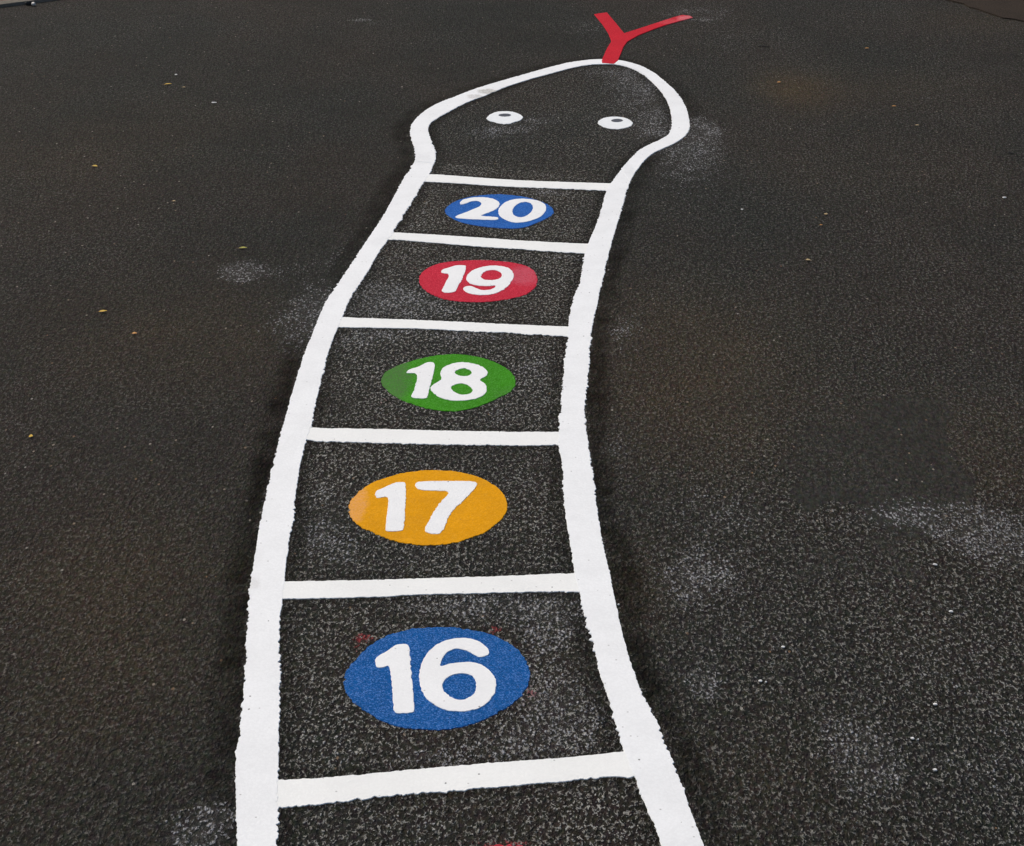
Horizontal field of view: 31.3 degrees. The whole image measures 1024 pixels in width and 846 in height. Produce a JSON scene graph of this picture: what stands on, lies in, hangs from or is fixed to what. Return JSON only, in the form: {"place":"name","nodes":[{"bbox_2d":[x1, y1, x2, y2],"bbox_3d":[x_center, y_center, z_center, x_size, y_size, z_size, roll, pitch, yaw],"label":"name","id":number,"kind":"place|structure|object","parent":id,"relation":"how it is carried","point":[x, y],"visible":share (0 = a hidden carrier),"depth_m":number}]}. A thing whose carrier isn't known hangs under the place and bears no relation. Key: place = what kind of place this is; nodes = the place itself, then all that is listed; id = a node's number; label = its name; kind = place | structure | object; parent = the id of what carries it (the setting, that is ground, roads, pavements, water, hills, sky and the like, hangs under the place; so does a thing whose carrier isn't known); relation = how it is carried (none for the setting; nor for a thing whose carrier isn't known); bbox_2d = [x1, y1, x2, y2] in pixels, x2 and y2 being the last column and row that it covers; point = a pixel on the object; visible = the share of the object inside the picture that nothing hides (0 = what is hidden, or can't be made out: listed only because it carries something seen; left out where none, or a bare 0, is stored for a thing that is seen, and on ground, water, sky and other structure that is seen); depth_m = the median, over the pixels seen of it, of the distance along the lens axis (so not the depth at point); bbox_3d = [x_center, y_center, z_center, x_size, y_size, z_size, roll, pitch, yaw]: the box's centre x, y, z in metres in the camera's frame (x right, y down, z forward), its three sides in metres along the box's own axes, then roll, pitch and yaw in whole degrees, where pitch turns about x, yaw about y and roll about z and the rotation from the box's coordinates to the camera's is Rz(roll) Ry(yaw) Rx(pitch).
{"place":"outdoors","nodes":[
{"label":"outdoors","id":0,"kind":"place"},
{"bbox_2d":[0,0,1023,845],"bbox_3d":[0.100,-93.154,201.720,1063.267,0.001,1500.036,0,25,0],"label":"tarmac ground","id":1,"kind":"structure","parent":0,"point":[804,428],"depth_m":3.84},
{"bbox_2d":[348,470,506,545],"bbox_3d":[-0.158,0.156,3.424,0.299,0.002,0.303,0,25,0],"label":"number disc","id":2,"kind":"object","parent":1,"relation":"on","point":[429,507],"visible":1,"depth_m":3.42},
{"bbox_2d":[343,627,529,730],"bbox_3d":[-0.119,0.402,2.901,0.297,0.002,0.298,0,25,0],"label":"number disc","id":3,"kind":"object","parent":1,"relation":"on","point":[438,678],"visible":1,"depth_m":2.90},
{"bbox_2d":[381,354,515,411],"bbox_3d":[-0.135,-0.091,3.950,0.282,0.002,0.282,-22,33,-39],"label":"number disc","id":4,"kind":"object","parent":1,"relation":"on","point":[453,382],"visible":1,"depth_m":3.94},
{"bbox_2d":[235,12,703,845],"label":"painted snake","id":5,"kind":"object","parent":1,"relation":"on","point":[265,792],"visible":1,"depth_m":3.23},
{"bbox_2d":[419,260,537,301],"bbox_3d":[-0.083,-0.351,4.502,0.294,0.002,0.292,0,25,0],"label":"number disc","id":6,"kind":"object","parent":1,"relation":"on","point":[476,281],"visible":1,"depth_m":4.50},
{"bbox_2d":[445,194,553,228],"bbox_3d":[-0.036,-0.581,4.989,0.291,0.002,0.277,14,29,28],"label":"number disc","id":7,"kind":"object","parent":1,"relation":"on","point":[503,211],"visible":1,"depth_m":4.98},
{"bbox_2d":[946,0,1023,21],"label":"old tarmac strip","id":8,"kind":"object","parent":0,"point":[1009,9],"visible":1,"depth_m":7.25},
{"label":"path","id":9,"kind":"structure","parent":0,"visible":0},
{"bbox_2d":[0,0,55,7],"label":"kerb edging","id":10,"kind":"object","parent":9,"relation":"on","point":[6,3],"depth_m":7.32}
]}

